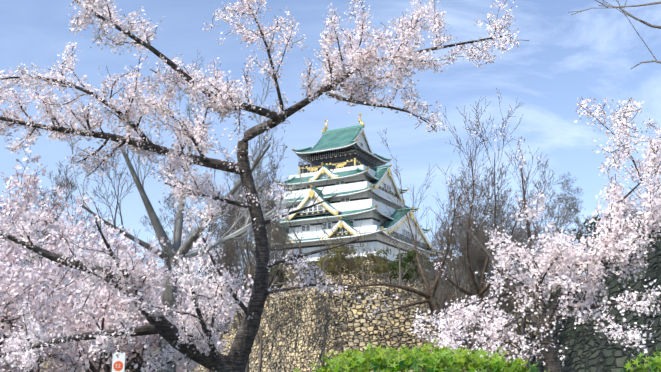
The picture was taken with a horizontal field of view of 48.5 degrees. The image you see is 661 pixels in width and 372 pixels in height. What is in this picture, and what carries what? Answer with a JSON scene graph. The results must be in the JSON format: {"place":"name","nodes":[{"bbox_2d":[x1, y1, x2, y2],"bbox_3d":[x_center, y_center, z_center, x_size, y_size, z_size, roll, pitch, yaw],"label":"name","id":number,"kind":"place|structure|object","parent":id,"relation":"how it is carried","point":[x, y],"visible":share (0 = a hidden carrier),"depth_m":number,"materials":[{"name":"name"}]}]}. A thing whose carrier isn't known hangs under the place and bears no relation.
{"place":"outdoors","nodes":[
{"label":"outdoors","id":0,"kind":"place"},
{"bbox_2d":[0,201,31,369],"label":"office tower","id":1,"kind":"structure","parent":0,"point":[18,234],"depth_m":515.79,"materials":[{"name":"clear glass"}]},
{"bbox_2d":[0,187,56,275],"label":"cherry","id":2,"kind":"object","parent":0,"point":[3,255],"depth_m":33.00,"materials":[{"name":"pink plant"}]},
{"bbox_2d":[5,276,70,371],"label":"cherry","id":3,"kind":"object","parent":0,"point":[15,369],"depth_m":47.79,"materials":[{"name":"pink plant"}]},
{"bbox_2d":[0,135,127,371],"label":"cherry","id":4,"kind":"object","parent":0,"point":[34,275],"depth_m":25.18,"materials":[{"name":"pink plant"}]},
{"bbox_2d":[0,177,161,371],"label":"cherry","id":5,"kind":"object","parent":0,"point":[50,216],"depth_m":40.83,"materials":[{"name":"pink plant"}]},
{"bbox_2d":[0,214,252,371],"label":"cherry","id":6,"kind":"object","parent":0,"point":[106,316],"depth_m":29.27,"materials":[{"name":"pink plant"}]},
{"bbox_2d":[68,214,252,371],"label":"cherry","id":7,"kind":"object","parent":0,"point":[220,342],"depth_m":44.09,"materials":[{"name":"pink plant"}]},
{"bbox_2d":[0,0,529,371],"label":"cherry tree","id":8,"kind":"object","parent":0,"point":[354,56],"depth_m":10.23,"materials":[{"name":"pink plant"}]},
{"bbox_2d":[0,0,660,371],"label":"sky","id":9,"kind":"structure","parent":0,"point":[592,53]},
{"bbox_2d":[234,113,440,271],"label":"castle tower","id":10,"kind":"structure","parent":0,"point":[350,158],"depth_m":156.29,"materials":[{"name":"white paint"}]},
{"bbox_2d":[238,127,436,256],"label":"castle roofs","id":11,"kind":"structure","parent":10,"relation":"attached to","point":[342,139],"depth_m":158.24,"materials":[{"name":"green tile"}]},
{"bbox_2d":[409,96,660,371],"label":"cherry tree","id":12,"kind":"object","parent":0,"point":[568,258],"depth_m":8.74,"materials":[{"name":"pink plant"}]},
{"bbox_2d":[559,206,652,273],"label":"evergreen","id":13,"kind":"object","parent":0,"point":[591,227],"depth_m":70.25,"materials":[{"name":"plant"}]},
{"bbox_2d":[568,0,660,69],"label":"bare branches","id":14,"kind":"object","parent":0,"point":[640,20],"visible":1,"depth_m":7.34,"materials":[{"name":"brown plant"}]},
{"bbox_2d":[628,185,660,242],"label":"evergreen","id":15,"kind":"object","parent":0,"point":[654,238],"depth_m":59.41,"materials":[{"name":"plant"}]},
{"label":"ground","id":16,"kind":"structure","parent":0,"visible":0},
{"bbox_2d":[1,160,112,371],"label":"bare tree","id":17,"kind":"object","parent":16,"relation":"on","point":[55,194],"visible":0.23,"depth_m":41.72,"materials":[{"name":"brown plant"}]},
{"bbox_2d":[39,286,149,371],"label":"cherry","id":18,"kind":"object","parent":16,"relation":"on","point":[125,361],"depth_m":67.39,"materials":[{"name":"pink plant"}]},
{"bbox_2d":[112,353,125,371],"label":"warning sign","id":19,"kind":"object","parent":16,"relation":"on","point":[118,365],"visible":1,"depth_m":15.81,"materials":[{"name":"white plastic"}]},
{"bbox_2d":[51,275,233,371],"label":"cherry","id":20,"kind":"object","parent":16,"relation":"on","point":[181,368],"depth_m":55.46,"materials":[{"name":"pink plant"}]},
{"bbox_2d":[65,53,314,371],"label":"bare tree","id":21,"kind":"object","parent":16,"relation":"on","point":[169,291],"visible":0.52,"depth_m":29.48,"materials":[{"name":"grey plant"}]},
{"bbox_2d":[183,228,246,371],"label":"bare tree","id":22,"kind":"object","parent":16,"relation":"on","point":[206,369],"visible":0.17,"depth_m":62.23,"materials":[{"name":"brown plant"}]},
{"bbox_2d":[182,196,250,339],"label":"bare tree","id":23,"kind":"object","parent":16,"relation":"on","point":[218,226],"visible":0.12,"depth_m":72.90,"materials":[{"name":"brown plant"}]},
{"bbox_2d":[201,155,274,371],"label":"bare tree","id":24,"kind":"object","parent":16,"relation":"on","point":[244,272],"visible":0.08,"depth_m":71.53,"materials":[{"name":"brown plant"}]},
{"bbox_2d":[182,134,312,313],"bbox_3d":[-6.785,6.127,60.306,11.345,20.959,9.257,0,-14,-1],"label":"bare tree","id":25,"kind":"object","parent":16,"relation":"on","point":[282,238],"visible":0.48,"depth_m":60.30,"materials":[{"name":"brown plant"}]},
{"bbox_2d":[240,286,297,371],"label":"bare tree","id":26,"kind":"object","parent":16,"relation":"on","point":[260,346],"visible":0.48,"depth_m":83.81,"materials":[{"name":"brown plant"}]},
{"bbox_2d":[40,286,559,371],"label":"stone wall","id":27,"kind":"structure","parent":16,"relation":"on","point":[289,352],"depth_m":93.65,"materials":[{"name":"grey stone"}]},
{"bbox_2d":[138,179,189,241],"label":"bare tree","id":28,"kind":"object","parent":27,"relation":"on","point":[170,207],"visible":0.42,"depth_m":91.38,"materials":[{"name":"brown plant"}]},
{"bbox_2d":[203,191,243,279],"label":"bare tree","id":29,"kind":"object","parent":27,"relation":"on","point":[221,232],"visible":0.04,"depth_m":100.73,"materials":[{"name":"brown plant"}]},
{"bbox_2d":[225,160,286,286],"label":"bare tree","id":30,"kind":"object","parent":27,"relation":"on","point":[269,237],"visible":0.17,"depth_m":90.43,"materials":[{"name":"brown plant"}]},
{"bbox_2d":[242,170,277,256],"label":"bare tree","id":31,"kind":"object","parent":27,"relation":"on","point":[261,200],"visible":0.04,"depth_m":98.07,"materials":[{"name":"brown plant"}]},
{"bbox_2d":[271,208,303,290],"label":"bare tree","id":32,"kind":"object","parent":27,"relation":"on","point":[301,280],"visible":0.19,"depth_m":93.11,"materials":[{"name":"brown plant"}]},
{"bbox_2d":[313,233,335,289],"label":"bare tree","id":33,"kind":"object","parent":27,"relation":"on","point":[323,268],"visible":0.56,"depth_m":105.60,"materials":[{"name":"brown plant"}]},
{"bbox_2d":[245,258,433,295],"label":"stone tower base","id":34,"kind":"object","parent":27,"relation":"on","point":[345,280],"visible":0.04,"depth_m":145.93,"materials":[{"name":"beige stone"}]},
{"bbox_2d":[349,231,377,287],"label":"bare tree","id":35,"kind":"object","parent":27,"relation":"on","point":[365,279],"visible":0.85,"depth_m":100.11,"materials":[{"name":"brown plant"}]},
{"bbox_2d":[383,218,416,284],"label":"bare tree","id":36,"kind":"object","parent":27,"relation":"on","point":[400,276],"visible":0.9,"depth_m":97.65,"materials":[{"name":"brown plant"}]},
{"bbox_2d":[268,283,561,298],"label":"stone wall","id":37,"kind":"structure","parent":27,"relation":"on","point":[316,290],"depth_m":118.09,"materials":[{"name":"grey stone"}]},
{"bbox_2d":[247,261,289,296],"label":"bush","id":38,"kind":"object","parent":37,"relation":"on","point":[281,285],"depth_m":137.14,"materials":[{"name":"green plant"}]},
{"bbox_2d":[292,261,322,288],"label":"pine","id":39,"kind":"object","parent":37,"relation":"on","point":[309,271],"depth_m":132.33,"materials":[{"name":"green plant"}]},
{"bbox_2d":[315,243,367,283],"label":"bush","id":40,"kind":"object","parent":37,"relation":"on","point":[333,259],"depth_m":127.87,"materials":[{"name":"green plant"}]},
{"bbox_2d":[347,249,393,282],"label":"bush","id":41,"kind":"object","parent":37,"relation":"on","point":[381,264],"depth_m":130.87,"materials":[{"name":"green plant"}]},
{"bbox_2d":[385,249,435,283],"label":"bush","id":42,"kind":"object","parent":37,"relation":"on","point":[407,259],"depth_m":125.59,"materials":[{"name":"green plant"}]},
{"bbox_2d":[431,256,470,283],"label":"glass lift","id":43,"kind":"object","parent":27,"relation":"on","point":[448,265],"visible":0.02,"depth_m":167.44,"materials":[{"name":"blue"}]},
{"bbox_2d":[443,169,486,255],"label":"bare tree","id":44,"kind":"object","parent":27,"relation":"on","point":[459,179],"visible":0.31,"depth_m":102.97,"materials":[{"name":"brown plant"}]},
{"bbox_2d":[467,186,519,286],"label":"bare tree","id":45,"kind":"object","parent":27,"relation":"on","point":[510,213],"visible":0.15,"depth_m":112.73,"materials":[{"name":"brown plant"}]},
{"bbox_2d":[480,190,531,275],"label":"bare tree","id":46,"kind":"object","parent":27,"relation":"on","point":[510,229],"visible":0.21,"depth_m":96.62,"materials":[{"name":"brown plant"}]},
{"bbox_2d":[541,177,583,244],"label":"bare tree","id":47,"kind":"object","parent":27,"relation":"on","point":[566,208],"visible":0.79,"depth_m":94.31,"materials":[{"name":"brown plant"}]},
{"bbox_2d":[306,296,354,368],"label":"bare tree","id":48,"kind":"object","parent":16,"relation":"on","point":[325,308],"visible":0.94,"depth_m":83.89,"materials":[{"name":"brown plant"}]},
{"bbox_2d":[308,128,479,371],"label":"bare tree","id":49,"kind":"object","parent":16,"relation":"on","point":[431,301],"depth_m":33.51,"materials":[{"name":"brown plant"}]},
{"bbox_2d":[312,354,538,371],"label":"azalea","id":50,"kind":"object","parent":16,"relation":"on","point":[412,365],"visible":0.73,"depth_m":4.74,"materials":[{"name":"green plant"}]},
{"bbox_2d":[293,340,548,371],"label":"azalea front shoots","id":51,"kind":"object","parent":50,"relation":"attached to","point":[374,354],"visible":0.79,"depth_m":4.87,"materials":[{"name":"green plant"}]},
{"bbox_2d":[396,225,487,350],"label":"bare tree","id":52,"kind":"object","parent":16,"relation":"on","point":[438,287],"visible":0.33,"depth_m":75.96,"materials":[{"name":"brown plant"}]},
{"bbox_2d":[412,186,497,371],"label":"bare tree","id":53,"kind":"object","parent":16,"relation":"on","point":[457,291],"visible":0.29,"depth_m":62.33,"materials":[{"name":"brown plant"}]},
{"bbox_2d":[414,211,513,346],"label":"bare tree","id":54,"kind":"object","parent":16,"relation":"on","point":[431,280],"visible":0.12,"depth_m":88.93,"materials":[{"name":"brown plant"}]},
{"bbox_2d":[402,88,548,355],"bbox_3d":[6.572,2.956,34.069,6.656,14.634,7.048,0,-14,-1],"label":"bare tree","id":55,"kind":"object","parent":16,"relation":"on","point":[481,291],"depth_m":34.91,"materials":[{"name":"plant"}]},
{"bbox_2d":[438,217,518,349],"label":"bare tree","id":56,"kind":"object","parent":16,"relation":"on","point":[470,345],"visible":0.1,"depth_m":69.15,"materials":[{"name":"brown plant"}]},
{"bbox_2d":[433,155,528,356],"bbox_3d":[11.025,5.976,51.731,7.872,17.080,6.332,4,-15,-14],"label":"bare tree","id":57,"kind":"object","parent":16,"relation":"on","point":[479,260],"visible":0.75,"depth_m":51.74,"materials":[{"name":"brown plant"}]},
{"bbox_2d":[454,219,524,350],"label":"bare tree","id":58,"kind":"object","parent":16,"relation":"on","point":[490,268],"visible":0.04,"depth_m":84.05,"materials":[{"name":"brown plant"}]},
{"bbox_2d":[468,162,570,368],"bbox_3d":[15.699,7.039,61.309,9.438,19.713,6.469,6,-15,-22],"label":"bare tree","id":59,"kind":"object","parent":16,"relation":"on","point":[523,324],"visible":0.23,"depth_m":60.74,"materials":[{"name":"brown plant"}]},
{"bbox_2d":[484,204,583,368],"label":"bare tree","id":60,"kind":"object","parent":16,"relation":"on","point":[530,349],"visible":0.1,"depth_m":72.42,"materials":[{"name":"brown plant"}]},
{"bbox_2d":[530,190,604,307],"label":"bare tree","id":61,"kind":"object","parent":16,"relation":"on","point":[576,222],"visible":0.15,"depth_m":65.92,"materials":[{"name":"brown plant"}]},
{"bbox_2d":[530,237,660,371],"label":"stone wall","id":62,"kind":"structure","parent":16,"relation":"on","point":[587,350],"depth_m":48.05,"materials":[{"name":"grey stone"}]},
{"bbox_2d":[617,360,660,371],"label":"azalea","id":63,"kind":"object","parent":16,"relation":"on","point":[654,368],"visible":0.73,"depth_m":5.23,"materials":[{"name":"green plant"}]},
{"bbox_2d":[624,347,660,371],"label":"azalea shoots","id":64,"kind":"object","parent":63,"relation":"attached to","point":[628,365],"visible":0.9,"depth_m":5.29,"materials":[{"name":"green plant"}]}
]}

